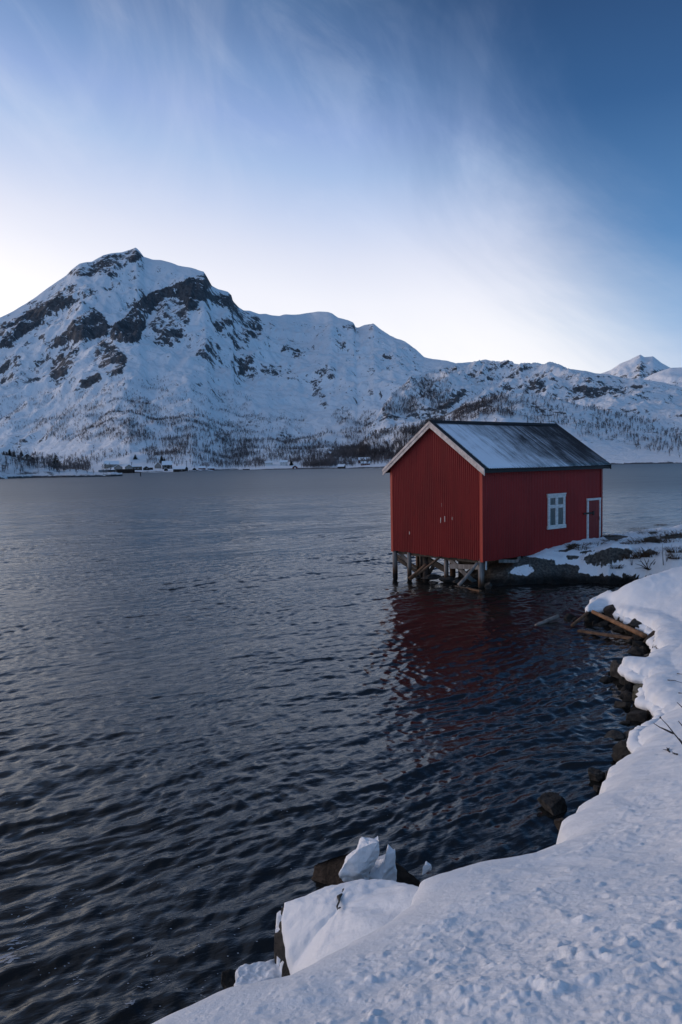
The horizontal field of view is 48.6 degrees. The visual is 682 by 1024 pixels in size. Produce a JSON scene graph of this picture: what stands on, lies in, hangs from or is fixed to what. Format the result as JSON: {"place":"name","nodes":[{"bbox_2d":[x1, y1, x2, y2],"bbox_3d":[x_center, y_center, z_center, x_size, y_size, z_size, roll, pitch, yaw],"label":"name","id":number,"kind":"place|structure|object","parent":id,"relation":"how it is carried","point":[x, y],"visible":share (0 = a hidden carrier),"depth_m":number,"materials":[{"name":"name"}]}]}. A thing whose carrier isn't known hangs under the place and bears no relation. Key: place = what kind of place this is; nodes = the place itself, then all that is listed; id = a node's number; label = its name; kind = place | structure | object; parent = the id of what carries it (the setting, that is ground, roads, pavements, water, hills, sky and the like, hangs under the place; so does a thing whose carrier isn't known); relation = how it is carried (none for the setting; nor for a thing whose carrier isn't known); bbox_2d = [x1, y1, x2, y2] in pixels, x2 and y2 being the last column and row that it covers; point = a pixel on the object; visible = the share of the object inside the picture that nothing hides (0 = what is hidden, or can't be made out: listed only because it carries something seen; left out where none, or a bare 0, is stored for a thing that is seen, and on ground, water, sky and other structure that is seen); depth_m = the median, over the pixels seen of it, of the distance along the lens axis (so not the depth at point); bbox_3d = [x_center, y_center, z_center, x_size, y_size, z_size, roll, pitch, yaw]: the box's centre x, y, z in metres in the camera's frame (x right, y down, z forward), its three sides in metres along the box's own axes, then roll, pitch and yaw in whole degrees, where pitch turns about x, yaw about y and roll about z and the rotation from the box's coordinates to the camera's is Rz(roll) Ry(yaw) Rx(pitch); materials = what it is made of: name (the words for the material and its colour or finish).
{"place":"outdoors","nodes":[
{"label":"outdoors","id":0,"kind":"place"},
{"bbox_2d":[0,248,670,472],"bbox_3d":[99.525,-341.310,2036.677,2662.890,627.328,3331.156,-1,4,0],"label":"mountain","id":1,"kind":"structure","parent":0,"point":[133,315],"depth_m":1324.76,"materials":[{"name":"white snow"}]},
{"bbox_2d":[23,454,30,461],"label":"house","id":2,"kind":"structure","parent":1,"relation":"on","point":[25,457],"depth_m":833.39,"materials":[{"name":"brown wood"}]},
{"bbox_2d":[52,455,60,466],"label":"conifer tree","id":3,"kind":"object","parent":1,"relation":"on","point":[54,462],"visible":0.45,"depth_m":747.10,"materials":[{"name":"green plant"}]},
{"bbox_2d":[104,461,118,467],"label":"house","id":4,"kind":"structure","parent":1,"relation":"on","point":[113,463],"depth_m":646.88,"materials":[{"name":"white wood"}]},
{"bbox_2d":[114,465,122,470],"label":"house","id":5,"kind":"structure","parent":1,"relation":"on","point":[118,467],"depth_m":594.57,"materials":[{"name":"grey wood"}]},
{"bbox_2d":[162,461,171,468],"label":"house","id":6,"kind":"structure","parent":1,"relation":"on","point":[167,464],"depth_m":591.44,"materials":[{"name":"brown wood"}]},
{"bbox_2d":[173,466,187,471],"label":"boathouse","id":7,"kind":"object","parent":1,"relation":"on","point":[180,468],"visible":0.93,"depth_m":532.39,"materials":[{"name":"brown wood"}]},
{"bbox_2d":[264,461,272,465],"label":"house","id":8,"kind":"structure","parent":1,"relation":"on","point":[268,462],"depth_m":641.60,"materials":[{"name":"white wood"}]},
{"bbox_2d":[280,460,287,465],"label":"house","id":9,"kind":"structure","parent":1,"relation":"on","point":[283,462],"depth_m":638.43,"materials":[{"name":"white wood"}]},
{"bbox_2d":[0,370,681,469],"bbox_3d":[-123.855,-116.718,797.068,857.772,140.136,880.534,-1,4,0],"label":"birch wood","id":10,"kind":"object","parent":1,"relation":"on","point":[374,454],"visible":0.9,"depth_m":739.83,"materials":[{"name":"brown plant"}]},
{"bbox_2d":[337,464,345,468],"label":"boathouse","id":11,"kind":"object","parent":1,"relation":"on","point":[339,466],"visible":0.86,"depth_m":545.85,"materials":[{"name":"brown wood"}]},
{"bbox_2d":[0,463,681,1023],"bbox_3d":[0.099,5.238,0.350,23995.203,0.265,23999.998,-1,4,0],"label":"water","id":12,"kind":"structure","parent":0,"point":[208,679],"depth_m":15.83,"materials":[{"name":"blue liquid"}]},
{"bbox_2d":[0,454,122,478],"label":"headland","id":13,"kind":"structure","parent":12,"relation":"in","point":[30,472],"depth_m":376.41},
{"bbox_2d":[115,469,140,472],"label":"quay","id":14,"kind":"structure","parent":12,"relation":"in","point":[125,470],"depth_m":515.16,"materials":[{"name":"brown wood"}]},
{"bbox_2d":[221,969,236,988],"bbox_3d":[-0.985,4.141,6.693,0.157,0.152,0.158,-1,4,0],"label":"boulder","id":15,"kind":"object","parent":12,"relation":"on","point":[228,978],"visible":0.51,"depth_m":6.67,"materials":[{"name":"grey stone"}]},
{"bbox_2d":[311,853,420,886],"bbox_3d":[0.333,4.551,9.341,1.445,0.820,0.884,-1,4,0],"label":"boulder","id":16,"kind":"object","parent":12,"relation":"on","point":[326,872],"visible":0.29,"depth_m":9.35,"materials":[{"name":"grey stone"}]},
{"bbox_2d":[421,574,440,579],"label":"boulder","id":17,"kind":"object","parent":12,"relation":"on","point":[432,577],"visible":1,"depth_m":32.70,"materials":[{"name":"grey stone"}]},
{"bbox_2d":[439,575,454,581],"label":"boulder","id":18,"kind":"object","parent":12,"relation":"in","point":[449,578],"visible":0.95,"depth_m":32.36,"materials":[{"name":"grey stone"}]},
{"bbox_2d":[484,582,491,588],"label":"boulder","id":19,"kind":"object","parent":12,"relation":"on","point":[488,585],"visible":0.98,"depth_m":30.13,"materials":[{"name":"grey stone"}]},
{"bbox_2d":[535,614,558,625],"bbox_3d":[6.573,3.465,24.110,1.052,0.275,0.151,-4,5,-34],"label":"driftwood log","id":20,"kind":"object","parent":12,"relation":"on","point":[552,618],"visible":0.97,"depth_m":24.10,"materials":[{"name":"grey wood"}]},
{"bbox_2d":[537,792,566,815],"bbox_3d":[3.131,4.395,11.221,0.437,0.368,0.343,0,4,18],"label":"boulder","id":21,"kind":"object","parent":12,"relation":"on","point":[553,803],"visible":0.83,"depth_m":11.20,"materials":[{"name":"grey stone"}]},
{"bbox_2d":[564,613,575,619],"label":"shore stone","id":22,"kind":"object","parent":12,"relation":"on","point":[568,616],"visible":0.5,"depth_m":24.62,"materials":[{"name":"grey stone"}]},
{"bbox_2d":[571,612,588,626],"bbox_3d":[7.650,3.316,23.897,1.314,0.458,0.101,-5,5,-43],"label":"driftwood log","id":23,"kind":"object","parent":12,"relation":"on","point":[579,619],"visible":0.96,"depth_m":23.72,"materials":[{"name":"brown wood"}]},
{"bbox_2d":[588,767,604,781],"bbox_3d":[4.148,4.361,12.277,0.281,0.330,0.245,2,5,40],"label":"boulder","id":24,"kind":"object","parent":12,"relation":"on","point":[597,775],"visible":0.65,"depth_m":12.20,"materials":[{"name":"grey stone"}]},
{"bbox_2d":[593,785,600,792],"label":"shore stone","id":25,"kind":"object","parent":12,"relation":"on","point":[596,788],"visible":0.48,"depth_m":11.78,"materials":[{"name":"grey stone"}]},
{"bbox_2d":[594,620,610,626],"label":"shore stone","id":26,"kind":"object","parent":12,"relation":"on","point":[605,623],"visible":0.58,"depth_m":23.54,"materials":[{"name":"black stone"}]},
{"bbox_2d":[577,629,633,639],"bbox_3d":[7.713,3.581,22.092,0.150,0.100,1.696,-5,5,-43],"label":"driftwood log","id":27,"kind":"object","parent":12,"relation":"on","point":[605,634],"visible":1,"depth_m":22.04,"materials":[{"name":"brown wood"}]},
{"bbox_2d":[599,676,612,682],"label":"shore stone","id":28,"kind":"object","parent":12,"relation":"on","point":[603,679],"visible":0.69,"depth_m":17.71,"materials":[{"name":"black stone"}]},
{"bbox_2d":[603,604,615,618],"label":"boulder","id":29,"kind":"object","parent":12,"relation":"on","point":[608,610],"visible":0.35,"depth_m":23.82,"materials":[{"name":"grey stone"}]},
{"bbox_2d":[604,730,624,738],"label":"boulder","id":30,"kind":"object","parent":12,"relation":"on","point":[614,734],"visible":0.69,"depth_m":14.12,"materials":[{"name":"grey stone"}]},
{"bbox_2d":[611,625,624,631],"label":"shore stone","id":31,"kind":"object","parent":12,"relation":"on","point":[617,628],"visible":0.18,"depth_m":22.83,"materials":[{"name":"black stone"}]},
{"bbox_2d":[591,610,647,638],"bbox_3d":[8.238,3.324,22.523,0.153,0.291,2.777,-2,4,-12],"label":"driftwood log","id":32,"kind":"object","parent":12,"relation":"on","point":[627,627],"visible":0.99,"depth_m":22.23,"materials":[{"name":"orange wood"}]},
{"bbox_2d":[611,740,628,762],"bbox_3d":[5.006,4.161,12.693,0.707,0.528,0.737,-1,4,0],"label":"shore stone","id":33,"kind":"object","parent":12,"relation":"on","point":[621,748],"visible":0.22,"depth_m":12.83,"materials":[{"name":"grey stone"}]},
{"bbox_2d":[614,701,630,708],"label":"shore stone","id":34,"kind":"object","parent":12,"relation":"on","point":[626,705],"visible":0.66,"depth_m":15.74,"materials":[{"name":"grey stone"}]},
{"bbox_2d":[619,720,629,724],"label":"shore stone","id":35,"kind":"object","parent":12,"relation":"on","point":[626,722],"visible":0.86,"depth_m":14.79,"materials":[{"name":"black stone"}]},
{"bbox_2d":[621,682,632,690],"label":"shore stone","id":36,"kind":"object","parent":12,"relation":"on","point":[628,686],"visible":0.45,"depth_m":16.83,"materials":[{"name":"black stone"}]},
{"bbox_2d":[622,692,632,701],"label":"shore stone","id":37,"kind":"object","parent":12,"relation":"on","point":[628,696],"visible":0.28,"depth_m":16.20,"materials":[{"name":"black stone"}]},
{"bbox_2d":[623,728,633,738],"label":"boulder","id":38,"kind":"object","parent":12,"relation":"on","point":[626,733],"visible":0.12,"depth_m":14.12,"materials":[{"name":"black stone"}]},
{"bbox_2d":[624,618,641,632],"bbox_3d":[8.810,3.452,22.343,0.960,0.643,1.164,-4,5,-40],"label":"boulder","id":39,"kind":"object","parent":12,"relation":"on","point":[634,623],"visible":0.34,"depth_m":22.06,"materials":[{"name":"grey stone"}]},
{"bbox_2d":[626,646,646,654],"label":"shore stone","id":40,"kind":"object","parent":12,"relation":"on","point":[636,650],"visible":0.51,"depth_m":20.18,"materials":[{"name":"black stone"}]},
{"bbox_2d":[632,683,642,701],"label":"boulder","id":41,"kind":"object","parent":12,"relation":"on","point":[635,689],"visible":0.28,"depth_m":15.93,"materials":[{"name":"grey stone"}]},
{"bbox_2d":[632,633,644,640],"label":"shore stone","id":42,"kind":"object","parent":12,"relation":"on","point":[637,637],"visible":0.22,"depth_m":21.66,"materials":[{"name":"black stone"}]},
{"bbox_2d":[632,640,648,648],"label":"shore stone","id":43,"kind":"object","parent":12,"relation":"on","point":[638,643],"visible":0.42,"depth_m":20.93,"materials":[{"name":"black stone"}]},
{"bbox_2d":[643,631,654,643],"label":"boulder","id":44,"kind":"object","parent":12,"relation":"on","point":[652,633],"visible":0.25,"depth_m":20.83,"materials":[{"name":"grey stone"}]},
{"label":"shore stone","id":45,"kind":"object","parent":12,"relation":"on","visible":0},
{"bbox_2d":[554,818,563,829],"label":"boulder","id":46,"kind":"object","parent":45,"relation":"on","point":[557,822],"visible":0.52,"depth_m":10.16,"materials":[{"name":"grey stone"}]},
{"bbox_2d":[0,0,681,373],"label":"sky","id":47,"kind":"structure","parent":0,"point":[463,181],"materials":[{"name":"blue"}]},
{"bbox_2d":[152,524,681,1023],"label":"snow ground","id":48,"kind":"structure","parent":0,"point":[580,922],"depth_m":3.88,"materials":[{"name":"snow"}]},
{"bbox_2d":[234,959,281,985],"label":"snow slab","id":49,"kind":"structure","parent":48,"relation":"on","point":[259,971],"depth_m":5.50,"materials":[{"name":"white snow"}]},
{"bbox_2d":[274,879,418,976],"bbox_3d":[0.104,3.899,5.425,1.210,2.605,1.198,-1,4,0],"label":"snow capped boulder","id":50,"kind":"object","parent":48,"relation":"on","point":[314,927],"visible":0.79,"depth_m":5.43,"materials":[{"name":"white snow"}]},
{"bbox_2d":[339,836,379,881],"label":"snow block","id":51,"kind":"structure","parent":48,"relation":"on","point":[360,860],"depth_m":6.83,"materials":[{"name":"white"}]},
{"bbox_2d":[369,844,396,880],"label":"snow block","id":52,"kind":"structure","parent":48,"relation":"on","point":[384,867],"depth_m":6.95,"materials":[{"name":"white"}]},
{"bbox_2d":[422,861,431,874],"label":"snow block","id":53,"kind":"structure","parent":48,"relation":"on","point":[427,866],"depth_m":6.72,"materials":[{"name":"white"}]},
{"bbox_2d":[382,420,610,588],"bbox_3d":[7.167,-0.328,34.882,8.947,7.617,6.430,-4,5,-39],"label":"boathouse","id":54,"kind":"object","parent":48,"relation":"on","point":[467,494],"visible":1,"depth_m":32.33,"materials":[{"name":"red painted wood"},{"name":"white painted wood"},{"name":"dark wood"}]},
{"bbox_2d":[410,556,440,580],"bbox_3d":[3.573,2.408,32.223,1.387,1.088,0.131,0,4,19],"label":"leaning pole","id":55,"kind":"object","parent":54,"relation":"attached to","point":[427,566],"visible":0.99,"depth_m":32.15,"materials":[{"name":"brown wood"}]},
{"bbox_2d":[408,564,425,579],"bbox_3d":[3.256,2.538,32.265,0.811,0.676,0.116,-2,4,-8],"label":"leaning pole","id":56,"kind":"object","parent":55,"relation":"on","point":[416,572],"visible":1,"depth_m":32.23,"materials":[{"name":"orange wood"}]},
{"bbox_2d":[457,562,478,586],"bbox_3d":[5.094,2.499,30.341,0.913,0.982,0.162,-2,4,-13],"label":"leaning pole","id":57,"kind":"object","parent":54,"relation":"attached to","point":[465,577],"visible":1,"depth_m":30.29,"materials":[{"name":"grey wood"}]},
{"bbox_2d":[547,493,566,529],"bbox_3d":[9.450,-0.044,33.086,1.350,1.548,0.090,-4,5,-39],"label":"window","id":58,"kind":"structure","parent":54,"relation":"in","point":[556,501],"depth_m":33.04,"materials":[{"name":"white paint"}]},
{"bbox_2d":[583,498,600,538],"bbox_3d":[11.579,0.331,34.800,1.412,1.934,0.101,-4,5,-39],"label":"door","id":59,"kind":"structure","parent":54,"relation":"in","point":[593,529],"depth_m":34.90,"materials":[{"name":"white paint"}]},
{"bbox_2d":[564,543,589,548],"bbox_3d":[10.245,1.454,32.887,1.318,0.240,0.849,-1,4,0],"label":"grass tuft","id":60,"kind":"object","parent":48,"relation":"on","point":[568,545],"visible":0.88,"depth_m":32.85,"materials":[{"name":"brown plant"}]},
{"bbox_2d":[585,590,663,753],"bbox_3d":[7.172,3.465,18.145,1.942,0.806,14.512,0,4,15],"label":"snow edge","id":61,"kind":"object","parent":48,"relation":"on","point":[642,703],"visible":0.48,"depth_m":15.71,"materials":[{"name":"white snow"}]},
{"bbox_2d":[622,553,643,558],"bbox_3d":[12.002,1.790,31.063,1.270,0.240,0.746,-1,4,0],"label":"grass tuft","id":62,"kind":"object","parent":48,"relation":"on","point":[623,555],"visible":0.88,"depth_m":30.96,"materials":[{"name":"brown plant"}]},
{"bbox_2d":[626,710,648,722],"bbox_3d":[5.917,4.135,14.988,0.464,0.420,0.316,2,5,34],"label":"shore stone","id":63,"kind":"object","parent":48,"relation":"on","point":[641,716],"visible":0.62,"depth_m":14.92,"materials":[{"name":"black stone"}]},
{"bbox_2d":[625,549,657,556],"bbox_3d":[12.379,1.662,30.927,1.710,0.319,1.280,-1,4,0],"label":"grass tuft","id":64,"kind":"object","parent":48,"relation":"on","point":[641,555],"visible":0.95,"depth_m":30.75,"materials":[{"name":"brown plant"}]},
{"bbox_2d":[637,559,655,569],"bbox_3d":[12.479,2.108,30.495,1.232,0.505,0.222,-1,4,0],"label":"bare shrub","id":65,"kind":"object","parent":48,"relation":"on","point":[646,568],"visible":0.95,"depth_m":30.49,"materials":[{"name":"brown plant"}]},
{"bbox_2d":[628,535,668,543],"bbox_3d":[13.218,1.176,32.478,2.477,0.299,1.470,-2,4,-10],"label":"grass tuft","id":66,"kind":"object","parent":48,"relation":"on","point":[647,540],"visible":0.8,"depth_m":32.35,"materials":[{"name":"brown plant"}]},
{"bbox_2d":[632,547,664,554],"bbox_3d":[12.677,1.578,30.718,2.089,0.300,1.459,-1,4,0],"label":"grass tuft","id":67,"kind":"object","parent":48,"relation":"on","point":[638,552],"visible":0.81,"depth_m":30.75,"materials":[{"name":"brown plant"}]},
{"bbox_2d":[634,529,673,533],"bbox_3d":[14.769,0.924,35.660,2.153,0.240,1.490,-3,4,-26],"label":"grass tuft","id":68,"kind":"object","parent":48,"relation":"on","point":[639,531],"visible":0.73,"depth_m":35.70,"materials":[{"name":"brown plant"}]},
{"bbox_2d":[639,536,674,541],"bbox_3d":[13.479,1.173,32.369,2.080,0.260,1.194,-1,4,0],"label":"grass tuft","id":69,"kind":"object","parent":48,"relation":"on","point":[655,539],"visible":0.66,"depth_m":32.34,"materials":[{"name":"brown plant"}]},
{"bbox_2d":[644,531,681,537],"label":"grass tuft","id":70,"kind":"object","parent":48,"relation":"on","point":[663,535],"visible":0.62,"depth_m":33.39,"materials":[{"name":"brown plant"}]},
{"bbox_2d":[645,536,681,542],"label":"grass tuft","id":71,"kind":"object","parent":48,"relation":"on","point":[661,539],"visible":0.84,"depth_m":31.73,"materials":[{"name":"brown plant"}]},
{"bbox_2d":[653,702,681,743],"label":"bare twig","id":72,"kind":"object","parent":48,"relation":"on","point":[672,732],"visible":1,"depth_m":5.75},
{"bbox_2d":[660,546,681,552],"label":"grass tuft","id":73,"kind":"object","parent":48,"relation":"on","point":[667,549],"visible":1,"depth_m":30.03,"materials":[{"name":"brown plant"}]},
{"bbox_2d":[662,529,681,535],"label":"grass tuft","id":74,"kind":"object","parent":48,"relation":"on","point":[672,532],"visible":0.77,"depth_m":33.60,"materials":[{"name":"brown plant"}]},
{"bbox_2d":[665,553,681,558],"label":"grass tuft","id":75,"kind":"object","parent":48,"relation":"on","point":[672,557],"visible":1,"depth_m":29.78,"materials":[{"name":"brown plant"}]},
{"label":"shore stone","id":76,"kind":"object","parent":48,"relation":"on","visible":0},
{"bbox_2d":[610,660,621,678],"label":"boulder","id":77,"kind":"object","parent":76,"relation":"on","point":[614,665],"visible":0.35,"depth_m":17.91,"materials":[{"name":"grey stone"}]},
{"bbox_2d":[362,393,681,463],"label":"hill","id":78,"kind":"structure","parent":0,"point":[617,450],"depth_m":613.28,"materials":[{"name":"white snow"}]},
{"bbox_2d":[365,359,681,437],"bbox_3d":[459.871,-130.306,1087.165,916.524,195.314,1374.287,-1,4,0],"label":"hill","id":79,"kind":"structure","parent":0,"point":[634,398],"depth_m":877.02,"materials":[{"name":"white snow"}]},
{"bbox_2d":[601,355,669,378],"bbox_3d":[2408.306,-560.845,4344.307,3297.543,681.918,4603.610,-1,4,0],"label":"mountain","id":80,"kind":"structure","parent":0,"point":[640,366],"depth_m":3988.61,"materials":[{"name":"white snow"}]},
{"bbox_2d":[644,367,681,386],"bbox_3d":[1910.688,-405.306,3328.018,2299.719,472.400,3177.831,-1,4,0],"label":"mountain","id":81,"kind":"structure","parent":0,"point":[672,376],"depth_m":3173.05,"materials":[{"name":"white snow"}]}
]}

